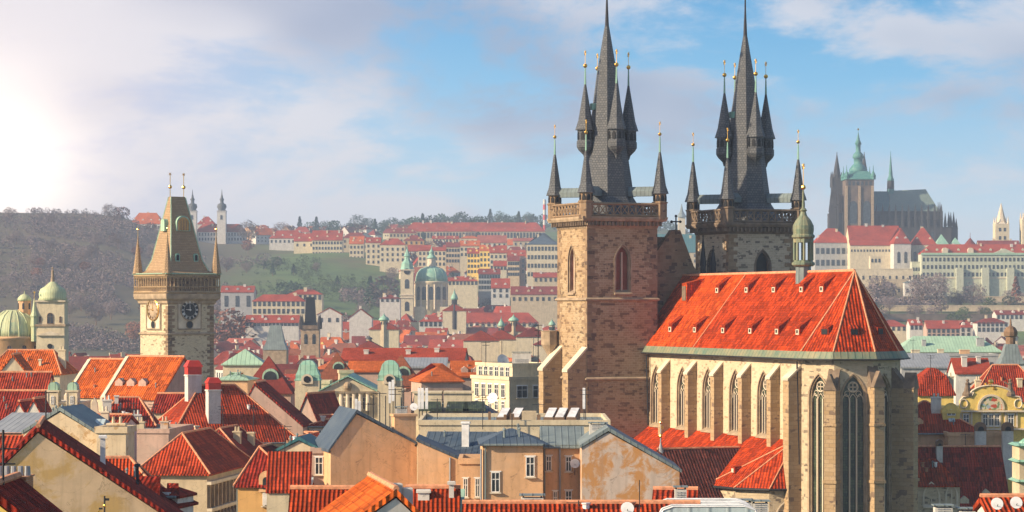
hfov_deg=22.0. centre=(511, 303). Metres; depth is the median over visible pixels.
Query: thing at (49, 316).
window
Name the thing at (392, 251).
hillside house
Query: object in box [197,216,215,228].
monastery church
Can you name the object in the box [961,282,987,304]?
bare tree
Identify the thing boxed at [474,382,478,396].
window
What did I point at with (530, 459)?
window
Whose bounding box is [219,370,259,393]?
green flat roof
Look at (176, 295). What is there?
clock tower
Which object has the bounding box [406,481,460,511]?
ribbed roof piece
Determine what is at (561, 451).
peach side wing
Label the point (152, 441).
flat annex
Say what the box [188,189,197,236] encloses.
monastery tower
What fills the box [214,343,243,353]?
hillside house
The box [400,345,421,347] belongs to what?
hillside house
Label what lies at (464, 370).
orange house
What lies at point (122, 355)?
town house
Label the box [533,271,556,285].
hillside house
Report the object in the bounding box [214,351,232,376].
town house
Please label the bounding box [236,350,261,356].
town house
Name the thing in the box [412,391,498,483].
loft building
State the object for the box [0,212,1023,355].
ground
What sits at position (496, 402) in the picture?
window
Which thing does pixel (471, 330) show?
hillside house
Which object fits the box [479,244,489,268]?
hillside house
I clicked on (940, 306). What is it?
leafy tree
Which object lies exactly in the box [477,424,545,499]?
peach courtyard house
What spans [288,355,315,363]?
town house
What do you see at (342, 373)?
turret house
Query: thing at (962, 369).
red wing
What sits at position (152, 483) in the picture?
hipped house
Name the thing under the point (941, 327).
hillside house
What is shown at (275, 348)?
slate wedge tower
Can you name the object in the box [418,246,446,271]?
hillside house
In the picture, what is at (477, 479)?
window
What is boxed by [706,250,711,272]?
window
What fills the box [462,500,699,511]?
bottom row house
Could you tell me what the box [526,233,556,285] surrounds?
grey palace block
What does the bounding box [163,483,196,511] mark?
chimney
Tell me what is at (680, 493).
vent box
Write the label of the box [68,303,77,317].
bare tree
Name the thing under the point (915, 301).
bare tree
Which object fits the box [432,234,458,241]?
hillside house
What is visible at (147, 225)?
leafy tree
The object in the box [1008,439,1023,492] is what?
stone corner tower
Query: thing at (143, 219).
monastery west wing
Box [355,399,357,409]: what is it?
antenna panel
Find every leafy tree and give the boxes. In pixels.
[31,268,41,274]
[79,262,90,269]
[113,207,129,218]
[124,321,139,334]
[125,326,139,341]
[131,246,143,254]
[144,222,156,231]
[214,307,245,341]
[214,316,257,341]
[242,240,254,249]
[269,257,282,265]
[273,280,302,293]
[303,221,316,229]
[327,220,342,229]
[340,312,350,321]
[367,275,400,300]
[385,217,399,226]
[405,216,421,223]
[424,215,440,221]
[434,213,447,221]
[444,216,457,221]
[453,211,468,221]
[472,215,488,221]
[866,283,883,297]
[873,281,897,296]
[880,309,889,318]
[914,305,924,313]
[934,300,948,313]
[945,312,964,319]
[955,293,967,304]
[956,309,972,319]
[958,307,970,313]
[980,307,991,313]
[981,297,996,304]
[1002,296,1015,304]
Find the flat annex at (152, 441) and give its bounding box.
[137,416,193,464]
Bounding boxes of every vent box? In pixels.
[394,406,407,412]
[511,352,531,362]
[519,493,544,499]
[531,357,537,361]
[588,422,607,434]
[673,485,687,497]
[738,498,753,505]
[751,499,769,511]
[931,504,954,511]
[955,507,974,511]
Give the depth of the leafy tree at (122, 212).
2418.46 m
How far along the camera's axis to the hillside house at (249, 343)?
1440.61 m
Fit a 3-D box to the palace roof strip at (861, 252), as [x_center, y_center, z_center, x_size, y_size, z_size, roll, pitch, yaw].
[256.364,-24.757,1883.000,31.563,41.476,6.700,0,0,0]
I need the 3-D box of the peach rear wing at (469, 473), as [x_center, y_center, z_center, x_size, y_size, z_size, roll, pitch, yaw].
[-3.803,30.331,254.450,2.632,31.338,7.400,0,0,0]
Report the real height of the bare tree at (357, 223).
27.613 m
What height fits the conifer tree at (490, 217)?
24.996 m
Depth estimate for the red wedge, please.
177.37 m
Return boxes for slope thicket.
[202,253,939,307]
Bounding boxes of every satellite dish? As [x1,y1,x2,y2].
[410,403,417,409]
[487,393,496,402]
[497,354,508,362]
[570,459,579,474]
[621,502,633,511]
[991,498,1002,511]
[1010,497,1022,511]
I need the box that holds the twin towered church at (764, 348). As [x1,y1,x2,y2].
[537,0,919,511]
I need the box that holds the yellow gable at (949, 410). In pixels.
[940,403,960,419]
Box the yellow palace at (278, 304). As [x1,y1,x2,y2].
[252,293,305,321]
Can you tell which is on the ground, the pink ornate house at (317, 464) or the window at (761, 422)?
the pink ornate house at (317, 464)
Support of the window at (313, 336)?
in the bridge tower at (310, 327)
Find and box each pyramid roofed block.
[253,356,294,405]
[321,352,349,384]
[396,354,415,412]
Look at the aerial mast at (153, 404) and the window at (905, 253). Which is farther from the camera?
the window at (905, 253)
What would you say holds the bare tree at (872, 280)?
on the ground
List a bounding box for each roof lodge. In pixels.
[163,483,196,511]
[935,234,947,243]
[950,238,959,243]
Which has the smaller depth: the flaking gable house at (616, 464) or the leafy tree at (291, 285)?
the flaking gable house at (616, 464)
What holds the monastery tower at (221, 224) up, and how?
on the ground
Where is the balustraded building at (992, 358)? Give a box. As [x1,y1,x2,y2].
[911,349,998,365]
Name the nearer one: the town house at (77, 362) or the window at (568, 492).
the window at (568, 492)
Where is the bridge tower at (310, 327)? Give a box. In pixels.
[299,297,321,357]
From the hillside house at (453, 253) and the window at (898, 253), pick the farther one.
the hillside house at (453, 253)
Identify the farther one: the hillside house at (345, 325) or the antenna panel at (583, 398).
the hillside house at (345, 325)
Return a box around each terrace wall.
[878,305,1023,310]
[880,296,1023,302]
[884,314,991,320]
[943,431,1007,483]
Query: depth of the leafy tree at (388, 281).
1897.57 m
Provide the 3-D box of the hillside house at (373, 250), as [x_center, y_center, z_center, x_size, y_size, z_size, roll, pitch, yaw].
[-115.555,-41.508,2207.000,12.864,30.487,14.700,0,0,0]
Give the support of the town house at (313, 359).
on the ground
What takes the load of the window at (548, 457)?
in the peach side wing at (561, 451)
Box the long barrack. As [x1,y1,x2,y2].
[408,220,544,243]
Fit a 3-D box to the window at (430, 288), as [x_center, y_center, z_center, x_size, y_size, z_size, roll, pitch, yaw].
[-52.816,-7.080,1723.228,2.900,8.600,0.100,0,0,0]
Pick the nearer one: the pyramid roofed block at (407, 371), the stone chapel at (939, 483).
the stone chapel at (939, 483)
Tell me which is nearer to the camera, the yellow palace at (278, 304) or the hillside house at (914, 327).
the hillside house at (914, 327)
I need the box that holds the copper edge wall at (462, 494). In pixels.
[460,489,464,511]
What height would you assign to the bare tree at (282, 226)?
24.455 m
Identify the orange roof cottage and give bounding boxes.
[318,472,419,511]
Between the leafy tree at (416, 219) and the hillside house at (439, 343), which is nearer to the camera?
the hillside house at (439, 343)
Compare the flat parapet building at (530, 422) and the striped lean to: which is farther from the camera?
the flat parapet building at (530, 422)
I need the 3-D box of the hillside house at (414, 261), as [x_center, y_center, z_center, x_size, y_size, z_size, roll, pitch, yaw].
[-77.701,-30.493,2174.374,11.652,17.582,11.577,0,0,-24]
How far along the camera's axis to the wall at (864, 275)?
1840.00 m
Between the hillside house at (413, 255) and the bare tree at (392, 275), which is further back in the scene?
the hillside house at (413, 255)
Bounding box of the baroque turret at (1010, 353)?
[996,318,1023,369]
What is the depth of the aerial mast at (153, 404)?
324.95 m
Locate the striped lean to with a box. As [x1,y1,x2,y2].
[266,451,311,511]
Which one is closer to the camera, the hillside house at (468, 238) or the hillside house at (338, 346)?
the hillside house at (338, 346)
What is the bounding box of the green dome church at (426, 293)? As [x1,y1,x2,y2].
[400,245,448,331]
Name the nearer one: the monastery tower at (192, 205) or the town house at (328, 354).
the town house at (328, 354)
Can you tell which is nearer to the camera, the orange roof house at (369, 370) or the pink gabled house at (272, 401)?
the pink gabled house at (272, 401)
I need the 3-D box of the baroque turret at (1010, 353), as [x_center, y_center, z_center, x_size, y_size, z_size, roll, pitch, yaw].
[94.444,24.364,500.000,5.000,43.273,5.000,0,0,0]
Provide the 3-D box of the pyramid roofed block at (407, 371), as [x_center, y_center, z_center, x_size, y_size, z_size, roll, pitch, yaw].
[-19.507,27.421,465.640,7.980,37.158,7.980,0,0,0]
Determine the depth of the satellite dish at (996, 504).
147.76 m
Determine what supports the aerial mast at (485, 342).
on the setback storey building at (510, 369)
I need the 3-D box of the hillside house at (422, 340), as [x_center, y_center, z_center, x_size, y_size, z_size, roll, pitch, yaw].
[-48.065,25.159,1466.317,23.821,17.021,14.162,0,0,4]
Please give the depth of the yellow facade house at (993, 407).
385.00 m
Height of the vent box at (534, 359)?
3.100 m
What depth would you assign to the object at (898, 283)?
1828.00 m
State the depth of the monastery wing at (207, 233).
2480.00 m
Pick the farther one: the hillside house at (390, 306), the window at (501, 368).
the hillside house at (390, 306)
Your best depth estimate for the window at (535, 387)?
402.23 m
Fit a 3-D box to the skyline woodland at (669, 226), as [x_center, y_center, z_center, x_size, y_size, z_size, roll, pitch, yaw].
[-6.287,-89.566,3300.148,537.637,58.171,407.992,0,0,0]
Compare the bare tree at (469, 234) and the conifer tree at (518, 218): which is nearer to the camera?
the bare tree at (469, 234)
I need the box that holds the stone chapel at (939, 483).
[918,459,962,511]
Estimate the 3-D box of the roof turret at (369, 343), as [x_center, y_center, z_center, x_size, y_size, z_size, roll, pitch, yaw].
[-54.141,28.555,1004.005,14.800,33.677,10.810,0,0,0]
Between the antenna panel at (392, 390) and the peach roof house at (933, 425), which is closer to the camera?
the antenna panel at (392, 390)
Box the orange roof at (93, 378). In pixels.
[64,358,123,411]
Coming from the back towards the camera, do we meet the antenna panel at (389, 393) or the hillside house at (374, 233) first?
the hillside house at (374, 233)
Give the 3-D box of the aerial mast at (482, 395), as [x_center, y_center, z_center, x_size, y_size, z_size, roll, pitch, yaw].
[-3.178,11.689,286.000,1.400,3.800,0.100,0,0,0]
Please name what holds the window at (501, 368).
in the setback storey building at (510, 369)
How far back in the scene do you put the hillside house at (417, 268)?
2068.22 m
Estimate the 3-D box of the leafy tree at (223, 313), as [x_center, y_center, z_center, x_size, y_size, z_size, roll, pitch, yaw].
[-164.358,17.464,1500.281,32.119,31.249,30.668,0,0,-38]
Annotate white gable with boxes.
[317,307,342,338]
[349,306,373,342]
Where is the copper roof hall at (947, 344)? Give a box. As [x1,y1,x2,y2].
[901,336,1001,357]
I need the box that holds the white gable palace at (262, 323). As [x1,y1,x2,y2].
[245,312,299,345]
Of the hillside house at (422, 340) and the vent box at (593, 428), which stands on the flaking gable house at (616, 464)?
the vent box at (593, 428)
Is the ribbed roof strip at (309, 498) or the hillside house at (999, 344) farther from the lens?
the hillside house at (999, 344)
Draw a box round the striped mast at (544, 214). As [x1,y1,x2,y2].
[543,199,545,229]
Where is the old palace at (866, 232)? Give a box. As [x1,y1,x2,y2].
[846,223,898,268]
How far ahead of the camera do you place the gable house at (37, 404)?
328.50 m
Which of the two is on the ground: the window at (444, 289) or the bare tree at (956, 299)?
the bare tree at (956, 299)
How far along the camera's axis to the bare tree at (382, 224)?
2877.04 m
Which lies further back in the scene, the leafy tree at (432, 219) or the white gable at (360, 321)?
the leafy tree at (432, 219)
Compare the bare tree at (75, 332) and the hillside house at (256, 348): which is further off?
the bare tree at (75, 332)
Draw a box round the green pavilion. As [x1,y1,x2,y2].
[221,349,263,376]
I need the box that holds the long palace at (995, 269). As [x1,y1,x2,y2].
[918,242,1023,295]
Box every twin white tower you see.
[993,204,1008,239]
[1019,213,1023,243]
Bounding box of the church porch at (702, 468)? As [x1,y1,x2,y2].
[656,421,738,497]
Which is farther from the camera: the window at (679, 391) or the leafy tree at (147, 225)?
the leafy tree at (147, 225)
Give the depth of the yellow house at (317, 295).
1700.00 m
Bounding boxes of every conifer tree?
[270,264,276,275]
[291,264,296,274]
[296,216,302,228]
[313,216,318,229]
[334,275,339,287]
[363,276,374,306]
[372,219,378,230]
[487,209,493,221]
[515,211,521,221]
[1009,276,1023,304]
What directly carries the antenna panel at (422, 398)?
on the low cream terrace
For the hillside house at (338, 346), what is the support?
on the ground
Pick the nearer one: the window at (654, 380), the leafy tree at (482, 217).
the window at (654, 380)
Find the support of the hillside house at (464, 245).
on the ground
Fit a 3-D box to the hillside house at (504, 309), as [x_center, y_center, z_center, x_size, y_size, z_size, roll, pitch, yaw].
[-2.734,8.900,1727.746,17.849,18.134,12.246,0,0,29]
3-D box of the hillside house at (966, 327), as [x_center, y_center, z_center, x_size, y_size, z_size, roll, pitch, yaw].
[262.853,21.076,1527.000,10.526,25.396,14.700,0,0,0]
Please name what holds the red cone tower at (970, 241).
on the ground
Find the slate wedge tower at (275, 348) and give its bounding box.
[262,325,288,363]
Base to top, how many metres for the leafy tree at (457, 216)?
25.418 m
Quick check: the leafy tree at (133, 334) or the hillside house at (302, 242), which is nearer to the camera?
the leafy tree at (133, 334)
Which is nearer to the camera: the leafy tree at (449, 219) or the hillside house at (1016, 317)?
the hillside house at (1016, 317)
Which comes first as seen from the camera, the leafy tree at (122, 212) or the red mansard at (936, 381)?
the red mansard at (936, 381)
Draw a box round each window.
[47,313,52,323]
[151,321,155,328]
[186,321,192,328]
[224,296,227,306]
[235,296,238,306]
[246,296,249,306]
[261,492,266,506]
[312,334,315,343]
[314,456,323,475]
[363,397,365,408]
[405,279,408,288]
[405,302,408,310]
[417,287,419,299]
[422,287,425,299]
[429,287,432,299]
[436,287,439,299]
[443,287,445,299]
[462,477,468,498]
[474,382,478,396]
[474,477,479,498]
[478,366,482,374]
[480,383,485,396]
[484,366,487,374]
[487,383,491,394]
[489,366,492,375]
[490,471,500,493]
[494,366,498,375]
[494,383,498,397]
[495,400,498,410]
[500,366,503,375]
[500,384,505,398]
[505,367,509,376]
[516,385,528,398]
[524,455,535,477]
[532,385,538,398]
[545,455,552,471]
[552,490,558,499]
[564,455,572,472]
[564,489,572,499]
[566,244,575,294]
[614,244,632,294]
[649,365,657,426]
[675,366,684,429]
[700,368,709,432]
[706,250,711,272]
[727,369,737,435]
[754,249,771,271]
[755,370,766,438]
[808,373,825,511]
[840,373,867,511]
[850,201,856,222]
[863,201,869,222]
[882,373,891,511]
[897,215,900,225]
[897,252,899,262]
[904,252,906,262]
[905,215,907,225]
[922,482,940,507]
[930,215,932,225]
[945,487,957,507]
[947,409,955,415]
[962,413,969,422]
[983,413,987,426]
[988,413,993,426]
[994,413,1000,426]
[1007,413,1014,426]
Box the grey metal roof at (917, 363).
[900,353,950,376]
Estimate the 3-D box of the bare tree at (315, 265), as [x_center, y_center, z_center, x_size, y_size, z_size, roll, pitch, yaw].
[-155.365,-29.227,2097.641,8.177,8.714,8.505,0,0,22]
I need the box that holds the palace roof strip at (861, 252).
[849,240,889,268]
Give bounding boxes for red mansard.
[917,368,955,404]
[961,364,1023,406]
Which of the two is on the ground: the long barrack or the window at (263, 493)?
the long barrack
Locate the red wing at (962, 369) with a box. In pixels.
[947,356,989,404]
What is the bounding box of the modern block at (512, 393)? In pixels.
[470,375,538,412]
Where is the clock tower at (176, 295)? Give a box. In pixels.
[132,173,221,383]
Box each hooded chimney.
[935,439,942,462]
[974,422,986,444]
[1001,422,1013,478]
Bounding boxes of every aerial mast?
[0,430,21,484]
[35,390,56,419]
[148,403,158,428]
[248,404,258,428]
[278,425,291,450]
[373,392,386,421]
[388,388,401,408]
[397,385,410,407]
[476,394,488,428]
[481,341,489,367]
[534,324,542,362]
[580,389,590,419]
[639,480,639,511]
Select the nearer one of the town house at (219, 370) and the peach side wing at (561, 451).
the peach side wing at (561, 451)
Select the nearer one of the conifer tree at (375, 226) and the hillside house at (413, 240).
the hillside house at (413, 240)
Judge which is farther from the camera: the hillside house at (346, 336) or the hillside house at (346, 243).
the hillside house at (346, 243)
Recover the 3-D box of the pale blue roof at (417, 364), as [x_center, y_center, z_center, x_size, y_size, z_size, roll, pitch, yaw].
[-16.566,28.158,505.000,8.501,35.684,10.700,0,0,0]
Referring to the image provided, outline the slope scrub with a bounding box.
[225,255,393,301]
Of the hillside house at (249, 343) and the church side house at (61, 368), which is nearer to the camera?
the church side house at (61, 368)
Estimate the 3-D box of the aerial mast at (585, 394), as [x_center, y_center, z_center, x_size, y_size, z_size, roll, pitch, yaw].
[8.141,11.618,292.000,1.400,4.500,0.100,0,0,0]
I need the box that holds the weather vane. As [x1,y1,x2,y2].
[98,496,108,511]
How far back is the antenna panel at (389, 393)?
271.88 m
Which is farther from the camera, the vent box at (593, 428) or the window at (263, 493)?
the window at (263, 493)
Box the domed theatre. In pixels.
[294,360,405,427]
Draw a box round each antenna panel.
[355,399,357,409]
[388,382,390,426]
[392,380,393,400]
[418,387,420,417]
[421,387,423,414]
[425,387,427,418]
[583,388,584,408]
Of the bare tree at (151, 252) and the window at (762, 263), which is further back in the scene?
the bare tree at (151, 252)
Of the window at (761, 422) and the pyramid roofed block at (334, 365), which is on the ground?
the pyramid roofed block at (334, 365)
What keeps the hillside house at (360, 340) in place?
on the ground
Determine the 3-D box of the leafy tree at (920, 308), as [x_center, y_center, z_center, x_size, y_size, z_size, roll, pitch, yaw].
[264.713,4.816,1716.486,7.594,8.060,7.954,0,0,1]
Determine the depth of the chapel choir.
1880.06 m
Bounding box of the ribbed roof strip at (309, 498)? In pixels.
[288,485,354,511]
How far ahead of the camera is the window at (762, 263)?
378.42 m
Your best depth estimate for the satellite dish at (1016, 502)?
147.76 m
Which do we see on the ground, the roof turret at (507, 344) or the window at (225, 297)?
the roof turret at (507, 344)
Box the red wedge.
[652,486,698,499]
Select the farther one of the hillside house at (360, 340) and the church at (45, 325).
the hillside house at (360, 340)
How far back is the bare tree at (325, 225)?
3036.93 m
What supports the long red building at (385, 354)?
on the ground
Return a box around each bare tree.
[2,207,17,219]
[9,230,24,243]
[35,258,45,267]
[45,214,56,222]
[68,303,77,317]
[69,327,84,336]
[74,295,89,310]
[85,304,106,324]
[100,301,119,319]
[101,203,116,218]
[109,213,122,222]
[147,246,153,256]
[214,305,220,318]
[219,257,234,271]
[237,219,260,244]
[241,262,252,272]
[271,222,294,235]
[312,262,321,269]
[317,220,329,229]
[348,215,366,232]
[354,302,369,311]
[359,218,373,227]
[377,220,392,233]
[385,267,399,277]
[395,221,410,227]
[425,240,437,246]
[462,230,479,236]
[480,298,490,306]
[491,211,509,221]
[523,211,535,221]
[865,273,889,292]
[881,296,897,312]
[905,273,938,301]
[907,305,919,313]
[909,299,920,304]
[916,273,955,300]
[924,305,937,313]
[948,290,963,304]
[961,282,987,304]
[1002,290,1014,295]
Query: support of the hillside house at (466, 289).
on the ground
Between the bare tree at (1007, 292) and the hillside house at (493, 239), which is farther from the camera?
the hillside house at (493, 239)
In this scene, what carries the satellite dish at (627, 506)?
attached to the bottom row house at (545, 506)
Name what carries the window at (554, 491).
in the peach side wing at (561, 451)
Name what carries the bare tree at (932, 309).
on the ground
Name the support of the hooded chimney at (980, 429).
on the roof at (975, 471)
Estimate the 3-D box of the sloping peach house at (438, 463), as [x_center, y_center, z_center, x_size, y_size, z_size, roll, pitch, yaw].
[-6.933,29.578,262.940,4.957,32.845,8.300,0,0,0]
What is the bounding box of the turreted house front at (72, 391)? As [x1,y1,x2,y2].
[47,380,90,409]
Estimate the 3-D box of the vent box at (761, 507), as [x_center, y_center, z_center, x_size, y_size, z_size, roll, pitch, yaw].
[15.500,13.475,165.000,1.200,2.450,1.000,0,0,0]
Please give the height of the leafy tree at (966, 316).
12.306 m
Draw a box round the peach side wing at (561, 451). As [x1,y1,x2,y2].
[539,426,583,499]
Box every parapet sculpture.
[962,379,973,395]
[1004,379,1015,395]
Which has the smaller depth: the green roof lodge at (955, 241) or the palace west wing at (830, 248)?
the palace west wing at (830, 248)
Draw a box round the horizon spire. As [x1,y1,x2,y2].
[677,204,685,233]
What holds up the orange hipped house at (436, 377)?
on the ground
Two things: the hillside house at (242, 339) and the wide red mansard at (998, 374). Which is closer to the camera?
the wide red mansard at (998, 374)
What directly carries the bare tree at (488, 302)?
on the ground
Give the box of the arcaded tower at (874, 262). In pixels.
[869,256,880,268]
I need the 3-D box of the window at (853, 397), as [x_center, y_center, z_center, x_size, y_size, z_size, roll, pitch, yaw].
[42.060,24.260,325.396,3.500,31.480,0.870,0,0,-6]
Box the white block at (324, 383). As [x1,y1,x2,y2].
[321,380,331,388]
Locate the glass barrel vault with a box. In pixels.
[659,498,756,511]
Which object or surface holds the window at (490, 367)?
in the setback storey building at (510, 369)
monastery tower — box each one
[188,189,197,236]
[217,192,226,243]
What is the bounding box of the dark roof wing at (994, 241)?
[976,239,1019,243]
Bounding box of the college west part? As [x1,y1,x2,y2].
[419,313,442,331]
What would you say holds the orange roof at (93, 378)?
on the ground
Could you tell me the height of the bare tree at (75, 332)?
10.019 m
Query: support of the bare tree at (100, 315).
on the ground
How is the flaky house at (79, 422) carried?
on the ground
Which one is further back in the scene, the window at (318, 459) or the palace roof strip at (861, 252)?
the palace roof strip at (861, 252)
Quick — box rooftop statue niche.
[91,397,98,412]
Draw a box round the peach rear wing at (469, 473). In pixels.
[458,454,479,499]
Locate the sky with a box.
[0,0,1023,259]
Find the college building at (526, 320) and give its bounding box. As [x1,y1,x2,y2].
[440,313,538,328]
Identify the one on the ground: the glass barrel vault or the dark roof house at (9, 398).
the dark roof house at (9, 398)
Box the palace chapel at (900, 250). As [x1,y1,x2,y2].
[890,228,910,268]
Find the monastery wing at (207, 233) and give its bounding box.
[197,223,246,243]
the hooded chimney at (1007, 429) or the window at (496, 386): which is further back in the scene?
the window at (496, 386)
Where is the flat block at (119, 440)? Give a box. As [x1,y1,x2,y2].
[94,417,135,458]
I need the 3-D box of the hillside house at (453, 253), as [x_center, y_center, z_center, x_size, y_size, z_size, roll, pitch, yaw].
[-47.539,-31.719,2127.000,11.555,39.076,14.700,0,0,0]
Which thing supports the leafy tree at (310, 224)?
on the ground
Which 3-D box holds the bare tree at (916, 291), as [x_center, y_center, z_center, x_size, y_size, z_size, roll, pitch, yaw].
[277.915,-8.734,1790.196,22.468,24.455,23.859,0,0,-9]
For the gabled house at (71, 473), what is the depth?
169.66 m
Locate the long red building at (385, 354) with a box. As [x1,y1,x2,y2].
[341,348,468,367]
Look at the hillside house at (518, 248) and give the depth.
2244.47 m
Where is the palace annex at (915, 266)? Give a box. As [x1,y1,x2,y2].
[910,262,919,280]
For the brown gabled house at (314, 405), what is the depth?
401.66 m
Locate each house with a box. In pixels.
[0,346,79,399]
[0,352,33,370]
[0,371,54,388]
[0,389,47,420]
[0,412,48,432]
[0,415,182,511]
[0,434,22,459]
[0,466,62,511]
[13,398,31,411]
[21,404,110,452]
[26,396,51,412]
[69,356,108,374]
[72,353,89,355]
[97,406,138,460]
[102,395,158,427]
[105,456,163,486]
[109,352,139,357]
[139,476,198,508]
[141,427,250,511]
[151,392,184,418]
[158,360,295,446]
[214,341,230,342]
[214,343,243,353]
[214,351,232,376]
[215,353,262,377]
[215,424,263,456]
[221,284,255,324]
[227,336,259,345]
[232,443,313,511]
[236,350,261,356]
[239,345,263,355]
[244,340,257,345]
[248,380,312,435]
[251,228,275,243]
[262,341,300,345]
[269,230,299,250]
[273,433,317,450]
[275,363,299,373]
[284,369,323,373]
[284,374,295,387]
[286,341,300,348]
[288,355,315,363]
[288,431,319,439]
[289,287,323,320]
[289,345,324,356]
[290,353,304,363]
[294,232,311,253]
[295,227,311,232]
[299,390,339,421]
[305,356,322,366]
[306,356,333,363]
[307,414,332,431]
[310,447,323,484]
[312,230,343,252]
[315,406,417,486]
[318,360,329,368]
[320,333,345,348]
[322,349,341,357]
[323,345,338,352]
[329,340,358,351]
[337,370,353,381]
[342,226,357,236]
[343,231,365,251]
[343,320,348,331]
[343,329,348,342]
[348,361,384,384]
[349,236,364,257]
[352,334,367,345]
[356,225,373,233]
[366,236,381,265]
[368,229,381,237]
[373,320,408,324]
[379,293,400,319]
[380,238,405,273]
[383,228,394,238]
[387,224,398,228]
[389,227,417,242]
[394,319,416,334]
[400,329,411,344]
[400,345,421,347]
[401,314,416,329]
[403,235,424,248]
[403,334,446,347]
[407,245,430,255]
[409,363,464,412]
[410,252,416,259]
[411,256,417,266]
[413,266,439,271]
[415,331,446,334]
[416,434,464,483]
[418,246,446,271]
[425,326,448,333]
[426,421,495,453]
[428,337,462,347]
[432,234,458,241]
[432,241,445,246]
[446,240,459,271]
[446,264,460,276]
[447,331,472,339]
[448,275,477,307]
[449,361,481,390]
[459,234,476,240]
[460,241,479,275]
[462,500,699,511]
[463,307,484,312]
[466,324,498,333]
[467,247,478,278]
[477,233,506,244]
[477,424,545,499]
[478,268,500,307]
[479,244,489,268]
[483,305,506,312]
[487,328,497,334]
[489,244,506,268]
[491,278,509,305]
[493,260,506,277]
[493,304,510,312]
[507,237,525,249]
[507,248,525,285]
[507,253,519,297]
[508,244,526,250]
[511,284,556,329]
[513,236,532,246]
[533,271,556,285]
[541,324,556,330]
[577,423,681,499]
[657,234,695,268]
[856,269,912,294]
[886,320,905,343]
[903,278,942,303]
[906,317,922,339]
[918,393,973,444]
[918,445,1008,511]
[923,320,959,335]
[941,379,1023,492]
[959,318,972,335]
[973,315,1007,342]
[973,493,1023,511]
[991,342,1005,345]
[992,308,1023,330]
[992,344,1002,350]
[995,332,1005,342]
[1016,341,1023,350]
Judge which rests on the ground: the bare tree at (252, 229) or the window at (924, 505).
the bare tree at (252, 229)
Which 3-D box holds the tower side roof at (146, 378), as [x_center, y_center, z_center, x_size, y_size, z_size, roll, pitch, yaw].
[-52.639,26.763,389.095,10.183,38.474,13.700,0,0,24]
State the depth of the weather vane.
139.96 m
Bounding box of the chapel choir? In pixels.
[911,227,935,261]
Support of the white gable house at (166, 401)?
on the ground
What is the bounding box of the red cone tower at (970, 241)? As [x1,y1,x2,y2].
[965,238,974,243]
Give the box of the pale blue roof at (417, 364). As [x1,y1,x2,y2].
[404,357,447,373]
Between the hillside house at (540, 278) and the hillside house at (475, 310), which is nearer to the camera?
the hillside house at (475, 310)
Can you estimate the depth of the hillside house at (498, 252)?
2040.00 m
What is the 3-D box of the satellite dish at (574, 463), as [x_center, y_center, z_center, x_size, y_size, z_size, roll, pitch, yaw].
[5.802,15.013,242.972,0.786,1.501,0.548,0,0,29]
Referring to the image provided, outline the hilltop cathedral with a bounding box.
[827,128,957,243]
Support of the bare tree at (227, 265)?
on the ground
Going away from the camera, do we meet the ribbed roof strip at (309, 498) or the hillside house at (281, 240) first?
the ribbed roof strip at (309, 498)
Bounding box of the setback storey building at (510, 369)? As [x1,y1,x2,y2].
[475,361,541,376]
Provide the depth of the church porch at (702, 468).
336.17 m
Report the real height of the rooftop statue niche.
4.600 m
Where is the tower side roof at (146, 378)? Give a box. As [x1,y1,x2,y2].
[100,355,186,409]
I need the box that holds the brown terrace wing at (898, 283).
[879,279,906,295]
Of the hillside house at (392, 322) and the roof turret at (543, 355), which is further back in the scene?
the hillside house at (392, 322)
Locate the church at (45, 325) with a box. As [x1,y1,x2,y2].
[0,267,69,361]
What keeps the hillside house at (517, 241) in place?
on the ground
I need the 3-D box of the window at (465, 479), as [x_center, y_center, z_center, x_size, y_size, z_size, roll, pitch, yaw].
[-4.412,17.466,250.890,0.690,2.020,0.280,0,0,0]
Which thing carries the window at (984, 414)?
in the yellow facade house at (993, 407)
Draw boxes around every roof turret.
[356,336,383,347]
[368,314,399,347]
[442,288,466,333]
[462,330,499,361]
[491,316,515,357]
[496,314,526,336]
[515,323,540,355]
[533,320,555,361]
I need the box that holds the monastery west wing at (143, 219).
[132,212,160,229]
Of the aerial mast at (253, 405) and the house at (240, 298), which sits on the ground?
the house at (240, 298)
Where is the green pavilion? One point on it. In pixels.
(246, 362)
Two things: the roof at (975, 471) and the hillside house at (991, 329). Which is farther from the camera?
the hillside house at (991, 329)
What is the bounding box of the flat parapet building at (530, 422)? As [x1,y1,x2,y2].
[418,408,609,436]
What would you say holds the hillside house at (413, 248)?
on the ground
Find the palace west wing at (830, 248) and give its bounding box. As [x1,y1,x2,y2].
[811,228,846,269]
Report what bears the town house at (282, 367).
on the ground
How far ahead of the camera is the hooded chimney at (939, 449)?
359.50 m
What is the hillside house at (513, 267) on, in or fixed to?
on the ground
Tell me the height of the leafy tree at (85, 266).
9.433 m
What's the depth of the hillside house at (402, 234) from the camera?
2400.00 m
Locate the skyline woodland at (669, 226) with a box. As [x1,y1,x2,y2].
[317,213,694,233]
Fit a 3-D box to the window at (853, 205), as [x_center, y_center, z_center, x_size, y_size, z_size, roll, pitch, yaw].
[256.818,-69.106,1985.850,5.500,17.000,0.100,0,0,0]
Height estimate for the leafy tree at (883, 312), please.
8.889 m
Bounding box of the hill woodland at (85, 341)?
[0,207,230,352]
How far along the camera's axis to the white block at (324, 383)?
440.00 m
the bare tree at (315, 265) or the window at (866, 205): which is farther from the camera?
the bare tree at (315, 265)
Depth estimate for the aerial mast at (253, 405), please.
329.96 m

